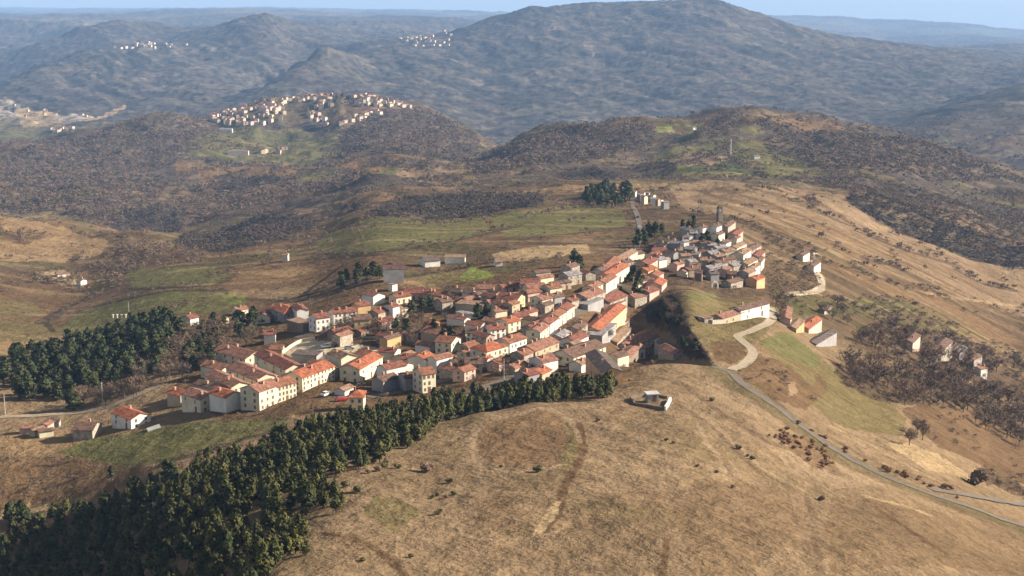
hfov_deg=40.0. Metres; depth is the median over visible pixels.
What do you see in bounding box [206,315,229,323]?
house
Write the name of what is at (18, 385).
conifer tree
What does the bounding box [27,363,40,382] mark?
conifer tree
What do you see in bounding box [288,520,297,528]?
pine tree
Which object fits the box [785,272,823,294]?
path
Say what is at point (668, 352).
house
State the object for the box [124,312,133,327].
conifer tree
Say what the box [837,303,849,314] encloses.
bare tree
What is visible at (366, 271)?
conifer tree
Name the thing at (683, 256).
stone cottage
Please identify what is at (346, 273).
conifer tree
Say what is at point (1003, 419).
bare tree
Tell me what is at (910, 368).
bare tree
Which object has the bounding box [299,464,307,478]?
pine tree
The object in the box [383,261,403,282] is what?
house
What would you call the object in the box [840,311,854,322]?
bare tree
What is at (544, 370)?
house
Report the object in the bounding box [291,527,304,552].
pine tree
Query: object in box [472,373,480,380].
bare tree
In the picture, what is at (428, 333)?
house
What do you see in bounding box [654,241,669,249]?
stone cottage
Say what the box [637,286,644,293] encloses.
conifer tree
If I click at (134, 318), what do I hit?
conifer tree
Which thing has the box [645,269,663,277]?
house
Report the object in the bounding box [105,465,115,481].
conifer tree
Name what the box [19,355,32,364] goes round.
conifer tree
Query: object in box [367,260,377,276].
conifer tree
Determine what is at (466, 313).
house
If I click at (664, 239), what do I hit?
stone cottage
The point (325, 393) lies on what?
parked car
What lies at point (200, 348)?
conifer tree
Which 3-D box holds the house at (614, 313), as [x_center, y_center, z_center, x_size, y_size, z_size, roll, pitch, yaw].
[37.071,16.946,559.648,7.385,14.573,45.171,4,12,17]
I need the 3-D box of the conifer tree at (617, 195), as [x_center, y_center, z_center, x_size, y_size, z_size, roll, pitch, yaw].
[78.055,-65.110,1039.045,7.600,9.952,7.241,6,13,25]
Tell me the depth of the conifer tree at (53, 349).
590.97 m
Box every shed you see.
[18,424,35,433]
[27,425,46,436]
[36,427,54,437]
[38,420,54,427]
[44,418,61,427]
[219,128,232,132]
[227,150,248,155]
[752,155,759,158]
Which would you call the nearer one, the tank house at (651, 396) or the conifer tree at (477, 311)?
the tank house at (651, 396)
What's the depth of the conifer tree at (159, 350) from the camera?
540.21 m
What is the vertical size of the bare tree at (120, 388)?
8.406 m
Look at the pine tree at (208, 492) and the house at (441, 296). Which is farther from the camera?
the house at (441, 296)
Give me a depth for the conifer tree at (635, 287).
621.37 m
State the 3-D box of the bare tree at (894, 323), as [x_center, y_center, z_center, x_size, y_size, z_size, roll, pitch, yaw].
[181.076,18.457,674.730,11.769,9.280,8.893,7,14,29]
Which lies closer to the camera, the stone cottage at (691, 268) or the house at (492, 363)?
the house at (492, 363)
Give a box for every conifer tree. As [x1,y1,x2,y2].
[0,356,9,373]
[0,366,10,385]
[1,361,12,371]
[2,502,20,520]
[6,373,16,383]
[8,343,20,355]
[8,502,20,519]
[10,350,18,360]
[10,357,20,369]
[11,375,24,397]
[13,363,29,376]
[13,382,26,398]
[14,348,28,366]
[15,499,25,515]
[16,504,32,525]
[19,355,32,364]
[20,372,36,392]
[21,378,36,399]
[22,347,30,357]
[24,339,35,354]
[24,360,37,367]
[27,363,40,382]
[29,343,35,358]
[32,353,48,373]
[33,341,47,357]
[35,377,52,396]
[36,348,45,357]
[39,358,52,375]
[41,364,61,385]
[44,337,61,354]
[46,346,58,364]
[49,382,63,399]
[50,366,63,382]
[52,354,67,376]
[53,350,61,365]
[59,328,71,343]
[60,361,73,375]
[61,376,73,389]
[62,388,83,409]
[63,333,78,347]
[63,345,75,360]
[66,339,72,346]
[66,380,77,390]
[68,360,75,376]
[71,341,80,352]
[71,360,82,383]
[72,329,82,345]
[73,357,88,371]
[73,362,90,383]
[75,332,85,348]
[75,351,88,363]
[76,373,87,385]
[82,329,89,340]
[82,332,93,347]
[83,341,94,358]
[83,348,90,357]
[84,370,100,388]
[89,331,104,339]
[90,349,95,358]
[90,356,99,367]
[90,358,104,378]
[91,334,101,347]
[93,345,103,357]
[95,366,101,382]
[96,338,105,346]
[98,345,110,357]
[99,363,119,382]
[101,353,112,363]
[103,325,110,337]
[103,348,119,368]
[104,321,112,329]
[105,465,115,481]
[107,333,122,348]
[109,368,121,385]
[110,323,125,339]
[110,336,122,349]
[111,319,125,331]
[114,344,123,352]
[115,360,123,375]
[118,348,128,363]
[119,354,136,373]
[123,342,136,352]
[123,359,136,378]
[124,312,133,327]
[125,323,134,333]
[125,325,135,341]
[127,350,136,358]
[128,336,136,345]
[129,314,140,326]
[131,325,141,339]
[134,338,139,352]
[135,312,149,329]
[136,335,149,352]
[136,348,150,362]
[137,329,146,342]
[137,361,149,375]
[147,328,160,343]
[148,322,155,330]
[148,339,161,353]
[148,354,161,374]
[149,308,159,322]
[151,345,166,363]
[153,324,165,340]
[157,315,170,326]
[157,343,172,359]
[160,306,167,314]
[160,321,171,336]
[163,326,175,344]
[163,340,171,354]
[165,310,176,325]
[171,316,177,324]
[173,319,185,334]
[176,317,186,326]
[178,345,188,362]
[182,347,192,361]
[186,340,198,351]
[188,355,198,370]
[192,335,206,347]
[195,326,203,336]
[196,346,203,360]
[200,333,210,342]
[205,343,215,356]
[205,347,215,359]
[208,312,218,319]
[210,327,217,335]
[221,315,227,324]
[230,315,240,324]
[236,310,247,324]
[236,324,245,339]
[245,308,256,319]
[247,317,257,328]
[335,270,345,287]
[343,268,351,281]
[352,261,363,276]
[352,271,360,283]
[362,267,370,275]
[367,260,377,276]
[375,265,383,277]
[390,317,400,331]
[399,318,410,333]
[407,299,416,312]
[417,298,427,312]
[426,294,433,306]
[430,318,438,324]
[437,328,448,335]
[446,325,457,335]
[472,303,483,318]
[482,302,489,316]
[567,248,578,262]
[573,254,584,268]
[581,189,590,202]
[586,193,594,203]
[590,189,595,202]
[595,192,605,204]
[598,184,609,193]
[602,192,611,204]
[607,186,615,192]
[611,196,618,205]
[614,193,621,203]
[618,191,626,204]
[624,187,632,199]
[624,274,631,281]
[631,229,642,245]
[631,265,637,273]
[631,281,639,292]
[635,275,642,283]
[636,269,644,275]
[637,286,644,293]
[641,228,646,241]
[641,234,648,245]
[645,222,654,237]
[651,221,660,237]
[659,222,665,234]
[660,309,667,320]
[671,316,679,326]
[679,335,685,344]
[689,215,696,227]
[689,338,699,350]
[697,233,705,240]
[704,230,711,241]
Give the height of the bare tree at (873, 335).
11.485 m
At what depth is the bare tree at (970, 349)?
716.31 m
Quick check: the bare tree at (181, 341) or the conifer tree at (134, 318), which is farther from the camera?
the conifer tree at (134, 318)
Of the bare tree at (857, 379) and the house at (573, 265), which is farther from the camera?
the house at (573, 265)
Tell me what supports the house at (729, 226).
on the ground
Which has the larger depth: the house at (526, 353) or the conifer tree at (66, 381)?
the conifer tree at (66, 381)
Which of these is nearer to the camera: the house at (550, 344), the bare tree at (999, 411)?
the house at (550, 344)
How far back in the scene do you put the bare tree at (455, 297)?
591.21 m
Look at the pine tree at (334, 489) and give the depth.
289.81 m
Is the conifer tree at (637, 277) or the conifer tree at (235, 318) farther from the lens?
the conifer tree at (637, 277)
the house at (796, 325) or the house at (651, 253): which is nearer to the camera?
the house at (796, 325)
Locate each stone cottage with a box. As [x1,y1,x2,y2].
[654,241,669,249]
[657,236,671,244]
[663,249,680,259]
[664,232,681,240]
[669,239,679,249]
[674,246,684,252]
[677,251,691,261]
[679,226,698,237]
[681,265,699,276]
[682,233,693,239]
[684,244,697,252]
[684,257,697,266]
[689,229,697,239]
[689,238,698,248]
[689,262,701,269]
[691,250,701,260]
[694,268,702,281]
[698,247,709,256]
[698,256,708,267]
[699,239,710,248]
[706,269,719,281]
[707,241,717,249]
[707,248,720,258]
[709,252,725,259]
[710,258,728,266]
[711,244,727,249]
[718,247,736,255]
[718,255,737,262]
[726,269,736,279]
[728,260,742,271]
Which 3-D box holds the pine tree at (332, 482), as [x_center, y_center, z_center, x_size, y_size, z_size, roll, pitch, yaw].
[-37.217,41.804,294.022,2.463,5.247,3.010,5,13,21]
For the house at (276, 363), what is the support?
on the ground
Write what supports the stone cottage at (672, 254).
on the ground
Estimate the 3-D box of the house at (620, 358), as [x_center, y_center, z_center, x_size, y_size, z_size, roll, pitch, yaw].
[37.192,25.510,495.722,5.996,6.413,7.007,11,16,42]
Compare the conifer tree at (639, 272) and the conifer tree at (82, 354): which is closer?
the conifer tree at (82, 354)
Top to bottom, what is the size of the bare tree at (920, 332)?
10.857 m
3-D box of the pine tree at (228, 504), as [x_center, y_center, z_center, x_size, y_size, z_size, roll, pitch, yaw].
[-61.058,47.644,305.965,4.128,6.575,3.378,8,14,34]
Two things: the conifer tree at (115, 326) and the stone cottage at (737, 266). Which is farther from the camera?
the stone cottage at (737, 266)
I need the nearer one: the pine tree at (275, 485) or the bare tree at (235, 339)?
the pine tree at (275, 485)
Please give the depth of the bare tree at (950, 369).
626.83 m
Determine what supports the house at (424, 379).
on the ground
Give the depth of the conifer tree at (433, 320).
547.15 m
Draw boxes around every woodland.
[0,91,471,232]
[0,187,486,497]
[468,104,1023,242]
[481,176,791,391]
[779,191,1023,494]
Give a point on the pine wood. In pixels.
(391, 423)
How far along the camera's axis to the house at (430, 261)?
702.41 m
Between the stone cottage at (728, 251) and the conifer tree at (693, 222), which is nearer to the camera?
the stone cottage at (728, 251)
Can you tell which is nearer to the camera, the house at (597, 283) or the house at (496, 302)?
the house at (496, 302)
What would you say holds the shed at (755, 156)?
on the ground
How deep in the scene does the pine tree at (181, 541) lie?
294.74 m
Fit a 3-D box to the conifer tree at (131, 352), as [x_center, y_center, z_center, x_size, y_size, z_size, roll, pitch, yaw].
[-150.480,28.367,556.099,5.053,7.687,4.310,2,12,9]
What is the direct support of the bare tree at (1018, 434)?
on the ground
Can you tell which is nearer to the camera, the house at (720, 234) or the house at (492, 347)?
the house at (492, 347)
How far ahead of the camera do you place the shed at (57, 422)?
476.39 m
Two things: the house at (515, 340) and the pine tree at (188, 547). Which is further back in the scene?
the house at (515, 340)
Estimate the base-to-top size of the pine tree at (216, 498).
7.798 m
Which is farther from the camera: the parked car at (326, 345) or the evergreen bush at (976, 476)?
the parked car at (326, 345)
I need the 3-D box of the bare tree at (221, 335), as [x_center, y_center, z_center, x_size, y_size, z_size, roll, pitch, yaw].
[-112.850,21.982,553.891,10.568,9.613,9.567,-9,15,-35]
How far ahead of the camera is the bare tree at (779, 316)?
571.85 m
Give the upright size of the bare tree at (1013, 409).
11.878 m
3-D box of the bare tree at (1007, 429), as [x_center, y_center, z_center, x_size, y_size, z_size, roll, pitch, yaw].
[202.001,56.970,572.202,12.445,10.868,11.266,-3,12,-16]
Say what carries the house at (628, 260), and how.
on the ground
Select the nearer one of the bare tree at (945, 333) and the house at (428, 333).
the house at (428, 333)
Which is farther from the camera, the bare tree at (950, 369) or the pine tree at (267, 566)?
the bare tree at (950, 369)
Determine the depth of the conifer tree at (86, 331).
642.88 m
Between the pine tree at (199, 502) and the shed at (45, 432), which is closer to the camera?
the pine tree at (199, 502)
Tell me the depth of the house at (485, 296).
587.95 m
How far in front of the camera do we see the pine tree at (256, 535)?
266.49 m
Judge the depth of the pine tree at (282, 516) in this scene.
273.85 m
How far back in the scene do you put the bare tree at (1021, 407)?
624.40 m
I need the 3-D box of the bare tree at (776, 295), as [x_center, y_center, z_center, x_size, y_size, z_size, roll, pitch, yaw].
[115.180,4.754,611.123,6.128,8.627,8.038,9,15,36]
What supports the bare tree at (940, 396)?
on the ground
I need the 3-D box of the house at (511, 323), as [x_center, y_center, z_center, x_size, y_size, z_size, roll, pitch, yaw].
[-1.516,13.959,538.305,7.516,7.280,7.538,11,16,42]
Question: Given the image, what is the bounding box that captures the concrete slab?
[146,424,160,431]
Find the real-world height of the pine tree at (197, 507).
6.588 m
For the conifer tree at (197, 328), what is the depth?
577.42 m
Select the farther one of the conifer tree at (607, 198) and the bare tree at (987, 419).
the conifer tree at (607, 198)
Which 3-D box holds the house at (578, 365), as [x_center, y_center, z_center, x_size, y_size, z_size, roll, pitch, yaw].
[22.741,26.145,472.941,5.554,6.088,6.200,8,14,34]
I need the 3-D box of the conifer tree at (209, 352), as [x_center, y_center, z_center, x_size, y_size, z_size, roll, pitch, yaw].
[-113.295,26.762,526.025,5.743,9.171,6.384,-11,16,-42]
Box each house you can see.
[54,271,66,276]
[71,418,101,440]
[75,277,86,285]
[110,405,151,428]
[166,386,184,406]
[180,387,209,412]
[182,312,198,325]
[192,379,229,391]
[199,360,229,377]
[204,369,250,391]
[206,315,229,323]
[208,386,240,412]
[213,343,256,364]
[225,360,279,383]
[230,305,248,313]
[238,378,280,410]
[253,349,302,376]
[254,304,273,323]
[259,149,265,153]
[263,329,276,344]
[268,303,293,321]
[268,345,284,353]
[273,375,297,401]
[282,251,288,261]
[282,360,335,392]
[287,317,308,331]
[290,303,308,318]
[291,349,323,362]
[307,359,320,364]
[308,310,330,331]
[326,348,356,368]
[327,306,356,324]
[327,325,352,340]
[330,330,353,346]
[330,362,338,376]
[333,383,353,395]
[339,351,383,381]
[347,386,366,409]
[351,299,371,313]
[351,313,371,331]
[353,326,368,336]
[354,347,376,356]
[362,289,385,305]
[367,307,388,324]
[370,371,397,391]
[372,315,393,329]
[375,332,389,343]
[375,360,406,375]
[377,346,400,361]
[378,331,401,346]
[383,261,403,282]
[383,302,399,320]
[384,359,412,370]
[388,282,397,291]
[388,291,411,303]
[392,350,415,360]
[398,286,423,299]
[398,370,412,390]
[399,302,410,317]
[401,330,420,342]
[401,352,416,361]
[406,350,435,368]
[412,365,436,392]
[414,340,434,352]
[419,255,440,266]
[420,325,465,342]
[421,288,447,301]
[423,318,439,326]
[427,352,453,370]
[433,295,445,306]
[434,332,460,354]
[435,296,453,311]
[438,362,456,378]
[444,254,465,263]
[446,285,463,296]
[446,313,471,325]
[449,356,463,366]
[451,364,476,381]
[453,296,460,307]
[455,299,484,310]
[456,310,479,318]
[457,347,469,358]
[458,340,479,350]
[459,295,480,300]
[461,287,476,296]
[464,320,485,331]
[464,356,482,373]
[465,326,484,341]
[469,338,509,358]
[471,290,487,296]
[473,331,495,344]
[475,282,495,290]
[479,353,492,366]
[480,292,496,300]
[481,315,500,324]
[482,323,506,338]
[484,298,496,307]
[486,356,510,371]
[487,288,502,294]
[488,306,508,317]
[490,299,505,307]
[493,258,502,266]
[493,332,527,353]
[494,315,521,332]
[496,292,524,308]
[497,282,517,292]
[503,299,520,315]
[504,360,528,374]
[508,310,529,326]
[509,347,533,365]
[513,367,540,383]
[516,336,559,356]
[517,307,538,316]
[519,277,540,289]
[520,320,539,335]
[522,281,544,289]
[522,315,539,325]
[523,288,544,301]
[526,322,549,342]
[528,353,559,371]
[529,292,553,307]
[531,269,551,277]
[534,274,554,283]
[535,300,554,312]
[535,364,552,379]
[539,314,558,333]
[541,283,562,293]
[543,308,567,326]
[548,279,571,289]
[548,328,570,345]
[549,291,565,306]
[551,302,575,320]
[552,339,606,365]
[558,268,582,285]
[559,261,579,272]
[560,331,589,346]
[562,295,579,308]
[562,339,581,347]
[565,320,587,333]
[569,357,585,372]
[570,287,605,300]
[579,297,603,311]
[580,269,595,280]
[582,280,603,290]
[584,349,623,384]
[588,303,626,330]
[588,322,616,343]
[592,264,607,274]
[596,262,629,283]
[596,273,617,293]
[599,256,620,268]
[602,300,625,311]
[604,290,628,312]
[608,350,630,366]
[611,325,631,345]
[616,248,638,260]
[616,345,631,350]
[618,329,659,347]
[621,257,633,271]
[621,280,642,293]
[625,317,629,325]
[625,346,639,361]
[627,291,647,307]
[635,249,644,259]
[635,256,658,268]
[635,343,646,358]
[636,193,642,200]
[636,264,657,273]
[636,285,659,301]
[640,195,648,203]
[640,274,651,287]
[643,344,649,355]
[644,390,659,402]
[645,250,661,257]
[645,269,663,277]
[645,277,667,292]
[650,253,670,264]
[651,197,655,205]
[651,246,666,254]
[654,255,666,267]
[654,338,679,355]
[655,198,659,205]
[657,343,683,359]
[660,201,668,208]
[668,259,684,272]
[676,269,688,277]
[680,238,689,246]
[696,224,709,232]
[696,314,713,322]
[701,263,725,273]
[709,222,722,235]
[711,230,725,240]
[712,307,746,322]
[717,266,732,277]
[719,238,731,246]
[721,276,743,287]
[722,220,735,234]
[727,228,743,240]
[727,241,746,249]
[728,299,770,319]
[729,234,741,244]
[732,247,751,261]
[737,267,756,282]
[740,257,758,268]
[745,274,765,288]
[747,243,761,253]
[747,262,760,273]
[751,249,765,260]
[757,255,764,270]
[780,306,792,325]
[787,318,804,332]
[796,250,809,261]
[804,316,822,333]
[806,260,820,271]
[809,329,837,346]
[817,304,831,314]
[901,332,921,351]
[924,337,952,361]
[953,345,967,359]
[965,353,982,369]
[972,364,987,378]
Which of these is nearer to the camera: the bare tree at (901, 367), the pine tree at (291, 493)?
the pine tree at (291, 493)
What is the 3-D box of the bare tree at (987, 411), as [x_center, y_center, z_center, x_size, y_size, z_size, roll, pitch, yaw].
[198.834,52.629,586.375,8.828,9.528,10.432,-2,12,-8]
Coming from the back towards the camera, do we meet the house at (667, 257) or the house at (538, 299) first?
the house at (667, 257)
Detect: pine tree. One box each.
[114,541,121,553]
[121,547,133,569]
[129,553,144,574]
[131,560,144,575]
[132,532,145,554]
[140,518,158,540]
[149,549,171,575]
[159,562,172,575]
[161,538,176,562]
[162,514,177,542]
[162,519,176,543]
[164,505,179,524]
[167,501,178,515]
[171,565,182,575]
[172,533,186,554]
[174,498,186,516]
[174,517,187,537]
[181,540,196,563]
[182,504,196,523]
[183,515,191,527]
[185,521,204,550]
[186,569,194,575]
[191,497,204,521]
[192,496,204,518]
[192,554,205,575]
[193,529,205,546]
[198,510,213,534]
[201,545,209,564]
[202,491,218,515]
[203,489,213,505]
[203,525,220,552]
[206,552,225,574]
[209,490,225,513]
[210,508,222,524]
[210,515,224,538]
[214,506,224,521]
[215,477,235,500]
[215,528,241,557]
[217,571,225,575]
[220,546,230,565]
[221,485,233,503]
[222,513,242,538]
[222,521,231,531]
[223,493,234,513]
[229,552,237,569]
[231,527,243,551]
[232,481,239,492]
[232,489,248,514]
[232,557,246,575]
[236,477,245,495]
[237,562,247,575]
[240,475,258,501]
[241,534,253,558]
[242,524,250,542]
[242,569,249,575]
[243,516,250,526]
[245,533,258,554]
[246,567,257,575]
[247,499,253,512]
[248,535,263,558]
[249,538,266,564]
[251,518,263,537]
[254,554,262,574]
[255,463,265,477]
[255,543,275,575]
[256,482,270,507]
[257,468,267,487]
[259,509,268,530]
[261,470,274,488]
[261,487,271,510]
[262,537,271,557]
[264,530,273,542]
[265,511,276,532]
[265,532,284,563]
[266,489,285,513]
[270,481,281,494]
[274,506,291,529]
[275,453,294,474]
[275,472,287,490]
[278,522,287,541]
[280,527,297,554]
[280,532,294,555]
[283,470,293,490]
[283,495,294,511]
[286,473,296,491]
[287,511,293,521]
[288,460,300,476]
[288,476,298,490]
[288,491,297,507]
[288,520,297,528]
[289,481,295,493]
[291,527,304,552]
[294,470,307,491]
[294,510,303,530]
[295,485,303,502]
[296,485,315,514]
[296,517,310,539]
[298,457,307,469]
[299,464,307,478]
[301,540,311,554]
[305,481,316,500]
[309,468,320,493]
[311,456,325,471]
[315,451,326,469]
[316,461,325,476]
[316,475,330,493]
[316,483,329,506]
[316,486,329,511]
[322,447,330,464]
[326,462,334,472]
[328,480,340,498]
[329,476,339,491]
[329,493,343,512]
[330,447,347,466]
[330,455,343,475]
[339,491,345,503]
[351,447,366,468]
[359,450,370,464]
[371,440,386,463]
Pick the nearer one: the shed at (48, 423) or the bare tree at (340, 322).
the shed at (48, 423)
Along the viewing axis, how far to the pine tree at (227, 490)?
317.54 m
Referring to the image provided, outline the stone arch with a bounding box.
[711,281,718,288]
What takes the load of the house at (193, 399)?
on the ground
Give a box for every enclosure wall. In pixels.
[283,337,314,352]
[630,393,667,409]
[664,397,670,410]
[699,316,723,323]
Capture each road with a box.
[0,384,160,417]
[294,330,434,351]
[365,259,638,397]
[465,368,528,393]
[630,198,642,249]
[712,366,1023,526]
[726,307,776,370]
[927,487,1023,505]
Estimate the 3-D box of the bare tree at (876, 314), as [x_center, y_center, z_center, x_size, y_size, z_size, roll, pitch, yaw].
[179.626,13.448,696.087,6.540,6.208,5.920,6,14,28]
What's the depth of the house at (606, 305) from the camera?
593.22 m
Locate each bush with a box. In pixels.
[340,480,349,485]
[352,485,362,492]
[373,466,381,470]
[380,459,388,466]
[434,508,442,514]
[445,478,453,482]
[532,465,542,471]
[940,483,948,488]
[967,470,987,484]
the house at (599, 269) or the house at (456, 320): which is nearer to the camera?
the house at (456, 320)
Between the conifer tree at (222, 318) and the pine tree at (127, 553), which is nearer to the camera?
the pine tree at (127, 553)
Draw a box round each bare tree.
[74,382,92,405]
[74,384,90,399]
[87,388,102,402]
[90,384,104,399]
[91,387,113,403]
[100,383,114,396]
[106,380,126,397]
[112,378,129,397]
[122,376,145,397]
[124,361,150,377]
[126,376,145,394]
[131,373,147,391]
[134,358,152,371]
[153,365,169,378]
[155,365,177,382]
[157,358,180,379]
[160,350,172,364]
[165,354,181,367]
[166,332,185,349]
[166,360,190,379]
[170,336,186,348]
[170,348,181,357]
[171,352,182,358]
[174,338,184,349]
[177,333,193,342]
[179,327,199,341]
[183,347,205,368]
[185,322,207,334]
[189,319,208,328]
[201,324,213,336]
[207,316,224,326]
[209,327,224,338]
[210,320,234,333]
[213,338,231,347]
[215,332,235,343]
[219,336,240,346]
[228,337,243,344]
[236,328,255,344]
[246,323,258,339]
[319,329,326,337]
[335,319,351,327]
[343,311,351,321]
[363,323,373,331]
[372,316,381,329]
[377,323,389,332]
[387,313,402,324]
[388,326,401,333]
[394,310,407,324]
[406,312,423,325]
[407,333,418,345]
[411,311,423,320]
[411,325,423,333]
[420,461,433,471]
[446,291,459,299]
[448,352,466,366]
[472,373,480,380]
[487,367,497,374]
[494,364,510,375]
[496,355,509,364]
[516,289,529,298]
[577,326,589,333]
[664,312,676,320]
[666,302,677,314]
[678,313,689,320]
[681,321,689,329]
[769,290,782,302]
[770,298,788,313]
[774,311,783,322]
[783,292,795,302]
[816,301,832,311]
[826,307,841,316]
[829,295,843,302]
[835,355,854,367]
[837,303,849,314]
[837,348,864,360]
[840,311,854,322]
[845,369,866,382]
[846,359,866,370]
[846,366,860,377]
[849,300,858,308]
[851,327,873,343]
[851,375,865,388]
[854,355,875,367]
[859,305,870,311]
[862,354,886,378]
[862,363,875,375]
[862,365,889,381]
[863,326,878,342]
[863,327,885,348]
[864,350,887,364]
[868,309,880,317]
[871,323,882,330]
[872,347,891,364]
[875,318,898,329]
[875,336,895,347]
[877,327,891,340]
[881,369,899,385]
[883,314,902,323]
[887,326,904,338]
[887,374,911,393]
[888,333,904,343]
[890,331,907,342]
[890,360,911,373]
[891,348,906,357]
[892,384,920,404]
[893,355,910,371]
[896,322,909,332]
[897,369,916,383]
[898,342,910,351]
[901,378,929,401]
[901,426,917,444]
[903,323,918,332]
[904,361,916,372]
[911,415,926,434]
[912,420,934,439]
[913,368,937,391]
[914,345,937,359]
[914,359,938,371]
[915,327,931,342]
[915,387,931,404]
[918,369,935,379]
[919,376,943,397]
[920,352,938,365]
[922,353,945,367]
[923,342,940,355]
[927,390,946,404]
[928,342,945,354]
[929,369,949,388]
[930,368,948,380]
[931,333,949,341]
[933,327,955,337]
[937,365,958,377]
[938,361,959,373]
[941,347,950,356]
[941,369,960,381]
[942,360,955,366]
[942,383,964,401]
[943,372,969,388]
[943,376,963,396]
[946,372,969,386]
[946,387,964,405]
[948,343,959,360]
[951,335,964,342]
[951,351,973,369]
[953,341,969,357]
[954,349,977,366]
[955,394,976,411]
[956,382,981,394]
[959,340,974,348]
[961,365,978,379]
[962,372,972,378]
[963,343,976,352]
[963,393,976,409]
[964,384,988,397]
[966,384,985,397]
[969,408,983,422]
[971,346,988,358]
[972,373,991,387]
[972,397,986,406]
[975,345,993,354]
[975,360,994,370]
[977,403,1001,422]
[977,413,995,429]
[978,346,990,360]
[979,404,990,415]
[982,355,996,364]
[982,380,1000,396]
[984,403,1008,417]
[987,414,1002,426]
[991,356,1005,371]
[992,389,1004,403]
[996,414,1021,437]
[998,384,1018,400]
[998,397,1020,421]
[999,384,1023,398]
[999,413,1023,431]
[1005,353,1021,367]
[1011,427,1023,445]
[1013,410,1023,428]
[1014,359,1023,371]
[1014,392,1023,404]
[1015,400,1023,414]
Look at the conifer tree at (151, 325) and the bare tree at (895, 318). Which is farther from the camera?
the bare tree at (895, 318)
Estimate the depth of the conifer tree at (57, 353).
587.37 m
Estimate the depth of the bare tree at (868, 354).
572.28 m
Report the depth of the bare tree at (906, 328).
679.34 m
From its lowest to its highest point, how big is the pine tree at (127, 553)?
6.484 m
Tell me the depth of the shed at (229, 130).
2654.77 m
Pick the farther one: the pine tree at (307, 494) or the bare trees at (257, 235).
the bare trees at (257, 235)
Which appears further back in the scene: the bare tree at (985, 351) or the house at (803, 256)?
the house at (803, 256)
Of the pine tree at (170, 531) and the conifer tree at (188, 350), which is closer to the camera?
the pine tree at (170, 531)
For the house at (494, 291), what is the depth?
600.05 m
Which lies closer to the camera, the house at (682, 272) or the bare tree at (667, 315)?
the bare tree at (667, 315)
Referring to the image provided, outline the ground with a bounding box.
[0,0,1023,575]
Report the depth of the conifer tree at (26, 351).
597.52 m
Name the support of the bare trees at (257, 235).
on the ground
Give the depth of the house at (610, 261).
664.27 m
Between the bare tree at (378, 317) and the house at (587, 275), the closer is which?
the bare tree at (378, 317)
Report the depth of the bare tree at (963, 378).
619.02 m
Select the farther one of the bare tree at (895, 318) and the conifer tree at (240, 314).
the bare tree at (895, 318)
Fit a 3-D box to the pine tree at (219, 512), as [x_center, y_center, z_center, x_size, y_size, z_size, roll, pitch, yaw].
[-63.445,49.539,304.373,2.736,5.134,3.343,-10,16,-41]
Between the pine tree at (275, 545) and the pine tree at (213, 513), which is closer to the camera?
the pine tree at (275, 545)
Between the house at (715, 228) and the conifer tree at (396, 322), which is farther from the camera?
the house at (715, 228)
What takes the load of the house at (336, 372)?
on the ground
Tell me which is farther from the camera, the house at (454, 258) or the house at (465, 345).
the house at (454, 258)
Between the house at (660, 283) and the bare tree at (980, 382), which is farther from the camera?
the bare tree at (980, 382)
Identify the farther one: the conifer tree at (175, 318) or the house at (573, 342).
the conifer tree at (175, 318)
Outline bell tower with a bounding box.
[716,205,722,221]
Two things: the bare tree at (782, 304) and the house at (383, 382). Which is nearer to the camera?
the house at (383, 382)
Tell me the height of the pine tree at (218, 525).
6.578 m
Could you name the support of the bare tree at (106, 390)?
on the ground
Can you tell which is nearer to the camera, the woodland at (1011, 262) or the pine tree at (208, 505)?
the pine tree at (208, 505)
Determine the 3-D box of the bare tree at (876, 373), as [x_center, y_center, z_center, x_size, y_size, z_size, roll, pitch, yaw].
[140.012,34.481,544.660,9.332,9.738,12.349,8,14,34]
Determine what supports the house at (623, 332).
on the ground
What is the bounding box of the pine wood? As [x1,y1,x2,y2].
[0,371,617,575]
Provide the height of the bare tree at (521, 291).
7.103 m
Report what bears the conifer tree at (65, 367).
on the ground
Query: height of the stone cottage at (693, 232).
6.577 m
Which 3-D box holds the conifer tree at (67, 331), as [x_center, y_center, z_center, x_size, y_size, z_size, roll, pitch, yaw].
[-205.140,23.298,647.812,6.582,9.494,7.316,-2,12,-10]
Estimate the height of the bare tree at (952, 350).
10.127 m
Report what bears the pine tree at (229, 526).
on the ground
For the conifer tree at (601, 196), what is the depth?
1025.53 m
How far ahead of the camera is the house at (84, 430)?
455.89 m
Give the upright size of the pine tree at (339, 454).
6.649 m
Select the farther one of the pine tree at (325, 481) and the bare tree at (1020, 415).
the bare tree at (1020, 415)
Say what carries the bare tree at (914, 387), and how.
on the ground
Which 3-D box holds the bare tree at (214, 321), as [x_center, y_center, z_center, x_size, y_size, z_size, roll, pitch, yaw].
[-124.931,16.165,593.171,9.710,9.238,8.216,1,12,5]
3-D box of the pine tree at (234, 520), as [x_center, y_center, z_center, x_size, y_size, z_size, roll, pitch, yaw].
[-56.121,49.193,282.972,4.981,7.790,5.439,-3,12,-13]
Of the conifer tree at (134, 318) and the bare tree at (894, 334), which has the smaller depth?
the conifer tree at (134, 318)
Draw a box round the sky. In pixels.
[0,0,1023,28]
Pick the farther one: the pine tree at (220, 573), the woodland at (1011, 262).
the woodland at (1011, 262)
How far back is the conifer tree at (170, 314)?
623.37 m
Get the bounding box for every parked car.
[320,391,331,396]
[321,343,331,347]
[334,396,347,401]
[344,345,354,349]
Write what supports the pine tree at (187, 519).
on the ground
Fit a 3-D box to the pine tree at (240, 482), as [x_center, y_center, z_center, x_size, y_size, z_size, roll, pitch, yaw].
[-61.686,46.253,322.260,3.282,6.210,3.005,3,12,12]
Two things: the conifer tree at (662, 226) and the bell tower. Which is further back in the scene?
the bell tower
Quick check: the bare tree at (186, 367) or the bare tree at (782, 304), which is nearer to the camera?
the bare tree at (186, 367)
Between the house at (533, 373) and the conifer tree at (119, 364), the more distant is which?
the conifer tree at (119, 364)
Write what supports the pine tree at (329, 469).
on the ground

